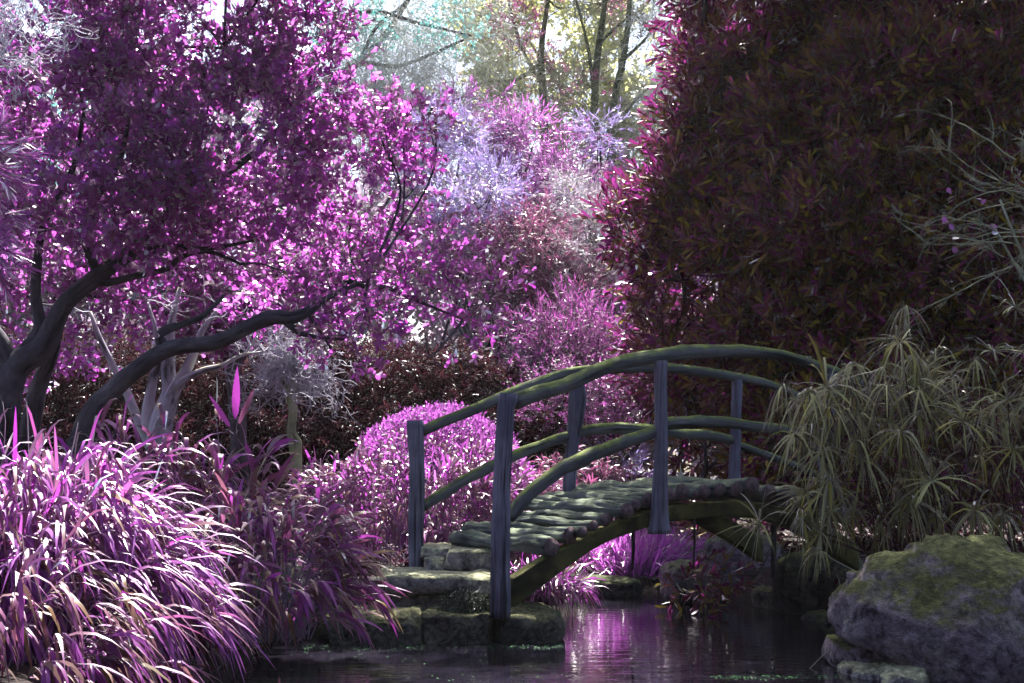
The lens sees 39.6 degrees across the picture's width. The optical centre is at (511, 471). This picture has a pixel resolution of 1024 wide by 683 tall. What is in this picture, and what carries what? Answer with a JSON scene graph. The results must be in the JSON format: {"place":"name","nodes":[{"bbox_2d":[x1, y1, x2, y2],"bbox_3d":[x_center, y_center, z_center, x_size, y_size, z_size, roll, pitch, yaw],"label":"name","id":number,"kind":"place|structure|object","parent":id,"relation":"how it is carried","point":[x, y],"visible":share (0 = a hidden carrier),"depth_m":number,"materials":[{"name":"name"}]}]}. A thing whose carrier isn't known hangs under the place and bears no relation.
{"place":"outdoors","nodes":[
{"label":"outdoors","id":0,"kind":"place"},
{"bbox_2d":[0,0,756,472],"label":"sky","id":1,"kind":"structure","parent":0,"point":[216,14],"materials":[{"name":"white"}]},
{"bbox_2d":[0,473,1023,682],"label":"ground","id":2,"kind":"structure","parent":0,"point":[21,673],"depth_m":9.41,"materials":[{"name":"brown soil"}]},
{"bbox_2d":[0,101,54,304],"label":"spiky shrub","id":3,"kind":"object","parent":2,"relation":"on","point":[15,225],"visible":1,"depth_m":10.31,"materials":[{"name":"purple plant"}]},
{"bbox_2d":[0,0,99,108],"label":"tree","id":4,"kind":"object","parent":2,"relation":"on","point":[34,55],"visible":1,"depth_m":9.90,"materials":[{"name":"purple plant"}]},
{"bbox_2d":[0,473,227,682],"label":"bamboo clump","id":5,"kind":"object","parent":2,"relation":"on","point":[113,651],"visible":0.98,"depth_m":6.47,"materials":[{"name":"plant"}]},
{"bbox_2d":[0,398,281,682],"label":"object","id":6,"kind":"object","parent":2,"relation":"on","point":[140,537],"visible":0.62,"depth_m":7.22,"materials":[{"name":"purple plant"}]},
{"bbox_2d":[0,395,302,594],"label":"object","id":7,"kind":"object","parent":2,"relation":"on","point":[164,451],"visible":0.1,"depth_m":9.15,"materials":[{"name":"purple plant"}]},
{"bbox_2d":[32,262,297,492],"bbox_3d":[-3.296,-0.898,13.789,2.481,2.573,0.920,0,0,10],"label":"pale tree","id":8,"kind":"object","parent":2,"relation":"on","point":[173,383],"visible":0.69,"depth_m":13.74,"materials":[{"name":"grey plant"}]},
{"bbox_2d":[0,176,420,497],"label":"broadleaf tree","id":9,"kind":"object","parent":2,"relation":"on","point":[213,265],"visible":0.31,"depth_m":14.87,"materials":[{"name":"purple plant"}]},
{"bbox_2d":[0,310,474,513],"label":"tall hedge","id":10,"kind":"object","parent":2,"relation":"on","point":[65,402],"visible":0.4,"depth_m":17.43,"materials":[{"name":"brown plant"}]},
{"bbox_2d":[202,366,304,612],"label":"broad-leaved plant","id":11,"kind":"object","parent":2,"relation":"on","point":[217,460],"visible":0.66,"depth_m":9.04,"materials":[{"name":"purple plant"}]},
{"bbox_2d":[0,0,537,511],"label":"broadleaf tree","id":12,"kind":"object","parent":2,"relation":"on","point":[132,88],"visible":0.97,"depth_m":12.14,"materials":[{"name":"purple plant"}]},
{"bbox_2d":[199,297,361,505],"bbox_3d":[-2.313,-0.713,14.162,1.426,2.151,1.715,0,0,-26],"label":"pollard tree","id":13,"kind":"object","parent":2,"relation":"on","point":[281,364],"visible":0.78,"depth_m":14.11,"materials":[{"name":"grey plant"}]},
{"bbox_2d":[14,0,559,488],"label":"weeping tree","id":14,"kind":"object","parent":2,"relation":"on","point":[390,26],"visible":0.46,"depth_m":23.47,"materials":[{"name":"white plant"}]},
{"bbox_2d":[183,465,408,654],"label":"bamboo clump","id":15,"kind":"object","parent":2,"relation":"on","point":[323,589],"visible":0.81,"depth_m":8.48,"materials":[{"name":"purple plant"}]},
{"bbox_2d":[346,580,371,597],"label":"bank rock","id":16,"kind":"object","parent":2,"relation":"on","point":[355,593],"visible":0.02,"depth_m":10.56,"materials":[{"name":"stone"}]},
{"bbox_2d":[325,605,424,644],"bbox_3d":[-0.973,1.139,10.295,0.757,0.364,0.867,0,0,0],"label":"ledge rock","id":17,"kind":"object","parent":2,"relation":"on","point":[410,620],"visible":0.5,"depth_m":9.89,"materials":[{"name":"stone"}]},
{"bbox_2d":[301,19,475,396],"bbox_3d":[-2.221,-3.228,23.069,3.278,8.059,2.468,0,0,0],"label":"bare bush","id":18,"kind":"object","parent":2,"relation":"on","point":[398,72],"visible":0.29,"depth_m":22.84,"materials":[{"name":"grey plant"}]},
{"bbox_2d":[372,592,487,609],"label":"base stone","id":19,"kind":"object","parent":2,"relation":"on","point":[425,602],"visible":0.14,"depth_m":10.34,"materials":[{"name":"grey stone"}]},
{"bbox_2d":[368,566,489,595],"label":"step slab","id":20,"kind":"structure","parent":19,"relation":"on","point":[417,581],"depth_m":10.27,"materials":[{"name":"stone"}]},
{"bbox_2d":[424,556,445,569],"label":"wedge stone","id":21,"kind":"object","parent":20,"relation":"on","point":[434,563],"visible":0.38,"depth_m":10.97,"materials":[{"name":"grey stone"}]},
{"bbox_2d":[420,542,452,558],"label":"step slab","id":22,"kind":"structure","parent":21,"relation":"on","point":[435,549],"depth_m":11.05,"materials":[{"name":"stone"}]},
{"bbox_2d":[444,544,490,570],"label":"step stone","id":23,"kind":"object","parent":20,"relation":"on","point":[461,558],"visible":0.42,"depth_m":10.94,"materials":[{"name":"grey stone"}]},
{"bbox_2d":[262,412,600,570],"bbox_3d":[-0.829,0.202,13.193,3.455,1.506,1.963,0,0,0],"label":"bush","id":24,"kind":"object","parent":2,"relation":"on","point":[473,500],"visible":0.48,"depth_m":12.86,"materials":[{"name":"purple plant"}]},
{"bbox_2d":[338,399,535,544],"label":"clipped shrub","id":25,"kind":"object","parent":2,"relation":"on","point":[431,413],"visible":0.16,"depth_m":15.49,"materials":[{"name":"purple plant"}]},
{"bbox_2d":[421,605,493,644],"bbox_3d":[-0.374,1.118,10.277,0.549,0.310,0.816,0,0,0],"label":"ledge rock","id":26,"kind":"object","parent":2,"relation":"on","point":[444,628],"visible":0.55,"depth_m":9.89,"materials":[{"name":"stone"}]},
{"bbox_2d":[432,582,497,622],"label":"withered tuft","id":27,"kind":"object","parent":26,"relation":"on","point":[469,603],"visible":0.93,"depth_m":10.04,"materials":[{"name":"grey plant"}]},
{"bbox_2d":[349,68,637,455],"bbox_3d":[-0.436,-3.013,21.880,4.563,6.683,3.776,0,0,-41],"label":"pink shrub","id":28,"kind":"object","parent":2,"relation":"on","point":[513,128],"visible":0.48,"depth_m":21.75,"materials":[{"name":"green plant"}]},
{"bbox_2d":[366,332,641,490],"bbox_3d":[-0.135,-0.619,17.813,3.660,2.332,2.075,0,0,31],"label":"dark shrub","id":29,"kind":"object","parent":2,"relation":"on","point":[476,381],"visible":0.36,"depth_m":17.61,"materials":[{"name":"brown plant"}]},
{"bbox_2d":[375,85,634,457],"bbox_3d":[-0.137,-2.695,21.077,2.923,6.033,3.834,0,0,44],"label":"lavender shrub","id":30,"kind":"object","parent":2,"relation":"on","point":[473,163],"visible":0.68,"depth_m":20.43,"materials":[{"name":"purple plant"}]},
{"bbox_2d":[0,9,1010,487],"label":"woodland","id":31,"kind":"object","parent":2,"relation":"on","point":[438,329],"visible":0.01,"depth_m":32.44,"materials":[{"name":"purple plant"}]},
{"bbox_2d":[492,602,565,642],"bbox_3d":[0.108,1.141,10.336,0.533,0.371,0.832,0,0,-8],"label":"ledge rock","id":32,"kind":"object","parent":2,"relation":"on","point":[528,622],"visible":0.59,"depth_m":9.96,"materials":[{"name":"stone"}]},
{"bbox_2d":[437,0,626,451],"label":"slender tree","id":33,"kind":"object","parent":2,"relation":"on","point":[542,36],"visible":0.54,"depth_m":26.14,"materials":[{"name":"green plant"}]},
{"bbox_2d":[455,184,629,468],"bbox_3d":[0.351,-1.877,19.561,2.745,4.392,2.519,0,0,0],"label":"maroon shrub","id":34,"kind":"object","parent":2,"relation":"on","point":[527,232],"visible":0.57,"depth_m":19.31,"materials":[{"name":"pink plant"}]},
{"bbox_2d":[462,268,638,484],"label":"pink shrub","id":35,"kind":"object","parent":2,"relation":"on","point":[572,333],"visible":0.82,"depth_m":17.89,"materials":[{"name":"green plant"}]},
{"bbox_2d":[441,30,661,407],"bbox_3d":[0.835,-3.356,23.908,4.861,8.320,2.762,0,0,10],"label":"bare bush","id":36,"kind":"object","parent":2,"relation":"on","point":[524,91],"visible":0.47,"depth_m":23.90,"materials":[{"name":"plant"}]},
{"bbox_2d":[424,0,702,481],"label":"yellow tree","id":37,"kind":"object","parent":2,"relation":"on","point":[551,22],"visible":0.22,"depth_m":29.03,"materials":[{"name":"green plant"}]},
{"bbox_2d":[510,551,621,613],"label":"grass tuft","id":38,"kind":"object","parent":2,"relation":"on","point":[562,584],"visible":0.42,"depth_m":12.14,"materials":[{"name":"purple plant"}]},
{"bbox_2d":[538,543,616,574],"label":"grass tuft","id":39,"kind":"object","parent":2,"relation":"on","point":[587,559],"visible":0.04,"depth_m":14.42,"materials":[{"name":"purple plant"}]},
{"bbox_2d":[506,345,654,482],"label":"pink shrub","id":40,"kind":"object","parent":2,"relation":"on","point":[598,392],"visible":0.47,"depth_m":16.67,"materials":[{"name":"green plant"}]},
{"bbox_2d":[525,147,644,459],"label":"grey shrub","id":41,"kind":"object","parent":2,"relation":"on","point":[559,183],"visible":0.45,"depth_m":19.93,"materials":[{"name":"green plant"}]},
{"bbox_2d":[462,444,708,552],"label":"red shrub","id":42,"kind":"object","parent":2,"relation":"on","point":[607,472],"visible":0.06,"depth_m":15.70,"materials":[{"name":"red plant"}]},
{"bbox_2d":[531,0,671,406],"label":"slender tree","id":43,"kind":"object","parent":2,"relation":"on","point":[600,40],"visible":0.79,"depth_m":25.57,"materials":[{"name":"green plant"}]},
{"bbox_2d":[581,574,642,597],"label":"shore rock","id":44,"kind":"object","parent":2,"relation":"on","point":[624,586],"visible":0.66,"depth_m":13.56,"materials":[{"name":"stone"}]},
{"bbox_2d":[587,539,651,581],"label":"grass tuft","id":45,"kind":"object","parent":2,"relation":"on","point":[616,564],"visible":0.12,"depth_m":14.65,"materials":[{"name":"purple plant"}]},
{"bbox_2d":[561,420,686,481],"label":"lilac shrub","id":46,"kind":"object","parent":2,"relation":"on","point":[644,450],"visible":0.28,"depth_m":16.81,"materials":[{"name":"purple plant"}]},
{"bbox_2d":[574,0,676,408],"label":"slender tree","id":47,"kind":"object","parent":2,"relation":"on","point":[621,69],"visible":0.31,"depth_m":24.98,"materials":[{"name":"green plant"}]},
{"bbox_2d":[559,524,710,577],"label":"grass tuft","id":48,"kind":"object","parent":2,"relation":"on","point":[656,551],"visible":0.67,"depth_m":14.62,"materials":[{"name":"purple plant"}]},
{"bbox_2d":[407,344,863,618],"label":"log bridge","id":49,"kind":"structure","parent":2,"relation":"on","point":[570,515],"depth_m":10.93,"materials":[{"name":"grey wood"}]},
{"bbox_2d":[631,442,653,466],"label":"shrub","id":50,"kind":"object","parent":2,"relation":"on","point":[650,449],"visible":0.16,"depth_m":19.46,"materials":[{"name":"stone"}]},
{"bbox_2d":[581,0,716,475],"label":"tree","id":51,"kind":"object","parent":2,"relation":"on","point":[651,76],"visible":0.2,"depth_m":23.32,"materials":[{"name":"plant"}]},
{"bbox_2d":[582,156,717,473],"bbox_3d":[2.358,-2.272,19.660,2.520,5.187,3.504,0,0,25],"label":"purple shrub","id":52,"kind":"object","parent":2,"relation":"on","point":[680,453],"visible":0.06,"depth_m":19.00,"materials":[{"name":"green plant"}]},
{"bbox_2d":[703,532,782,593],"bbox_3d":[2.277,0.922,13.971,0.764,0.666,0.940,0,0,13],"label":"shore rock","id":53,"kind":"object","parent":2,"relation":"on","point":[711,544],"visible":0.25,"depth_m":13.59,"materials":[{"name":"stone"}]},
{"bbox_2d":[751,585,773,609],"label":"shore rock","id":54,"kind":"object","parent":2,"relation":"on","point":[762,596],"visible":0.32,"depth_m":12.54,"materials":[{"name":"stone"}]},
{"bbox_2d":[571,0,1023,548],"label":"dark tree","id":55,"kind":"object","parent":2,"relation":"on","point":[791,233],"visible":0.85,"depth_m":14.57,"materials":[{"name":"brown plant"}]},
{"bbox_2d":[801,610,829,623],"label":"shore rock","id":56,"kind":"object","parent":2,"relation":"on","point":[817,616],"visible":0.16,"depth_m":11.41,"materials":[{"name":"stone"}]},
{"bbox_2d":[772,550,863,614],"bbox_3d":[2.644,0.994,12.176,0.760,0.644,0.713,0,0,28],"label":"shore rock","id":57,"kind":"object","parent":2,"relation":"on","point":[788,590],"visible":0.42,"depth_m":11.92,"materials":[{"name":"stone"}]},
{"bbox_2d":[709,276,1023,594],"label":"umbrella sedge","id":58,"kind":"object","parent":2,"relation":"on","point":[809,422],"visible":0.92,"depth_m":10.28,"materials":[{"name":"green plant"}]},
{"bbox_2d":[802,547,854,583],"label":"sedge stalk","id":59,"kind":"object","parent":58,"relation":"attached to","point":[826,555],"visible":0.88,"depth_m":9.87,"materials":[{"name":"green plant"}]},
{"bbox_2d":[802,329,1023,552],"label":"umbrella sedge","id":60,"kind":"object","parent":2,"relation":"on","point":[1001,516],"visible":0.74,"depth_m":10.58,"materials":[{"name":"green plant"}]},
{"bbox_2d":[827,533,1023,682],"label":"boulder","id":61,"kind":"object","parent":2,"relation":"on","point":[945,608],"visible":0.91,"depth_m":8.14,"materials":[{"name":"stone"}]},
{"bbox_2d":[879,96,1023,333],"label":"bare shrub","id":62,"kind":"object","parent":2,"relation":"on","point":[994,232],"visible":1,"depth_m":9.38,"materials":[{"name":"grey plant"}]},
{"bbox_2d":[16,510,1023,675],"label":"ground cover","id":63,"kind":"object","parent":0,"point":[792,549],"visible":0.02,"depth_m":13.26,"materials":[{"name":"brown plant"}]},
{"bbox_2d":[677,545,703,558],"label":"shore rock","id":64,"kind":"object","parent":63,"relation":"on","point":[700,552],"visible":0.23,"depth_m":14.79,"materials":[{"name":"stone"}]},
{"bbox_2d":[231,576,929,682],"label":"water","id":65,"kind":"structure","parent":0,"point":[642,638],"depth_m":9.34,"materials":[{"name":"black liquid"}]},
{"bbox_2d":[238,565,318,625],"bbox_3d":[-1.749,0.927,10.534,0.680,0.507,0.870,0,0,-10],"label":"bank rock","id":66,"kind":"object","parent":65,"relation":"on","point":[289,594],"visible":0.03,"depth_m":10.19,"materials":[{"name":"stone"}]},
{"bbox_2d":[291,643,841,680],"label":"duckweed","id":67,"kind":"object","parent":65,"relation":"on","point":[559,649],"visible":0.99,"depth_m":9.41,"materials":[{"name":"green plant"}]},
{"bbox_2d":[659,559,713,603],"bbox_3d":[1.621,1.024,13.179,0.481,0.433,0.713,0,0,0],"label":"shore rock","id":68,"kind":"object","parent":65,"relation":"on","point":[672,569],"visible":0.48,"depth_m":12.89,"materials":[{"name":"stone"}]},
{"bbox_2d":[654,547,770,617],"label":"shrub","id":69,"kind":"object","parent":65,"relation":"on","point":[724,594],"visible":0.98,"depth_m":11.93,"materials":[{"name":"purple plant"}]},
{"bbox_2d":[821,634,883,667],"bbox_3d":[2.210,1.113,8.749,0.485,0.220,0.754,0,0,0],"label":"foot stone","id":70,"kind":"object","parent":65,"relation":"on","point":[839,651],"visible":0.43,"depth_m":8.62,"materials":[{"name":"grey stone"}]},
{"bbox_2d":[837,660,880,679],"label":"foot stone","id":71,"kind":"object","parent":65,"relation":"in","point":[862,670],"visible":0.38,"depth_m":8.34,"materials":[{"name":"grey stone"}]},
{"bbox_2d":[877,662,928,682],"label":"foot stone","id":72,"kind":"object","parent":65,"relation":"in","point":[890,672],"visible":0.83,"depth_m":8.04,"materials":[{"name":"grey stone"}]}
]}

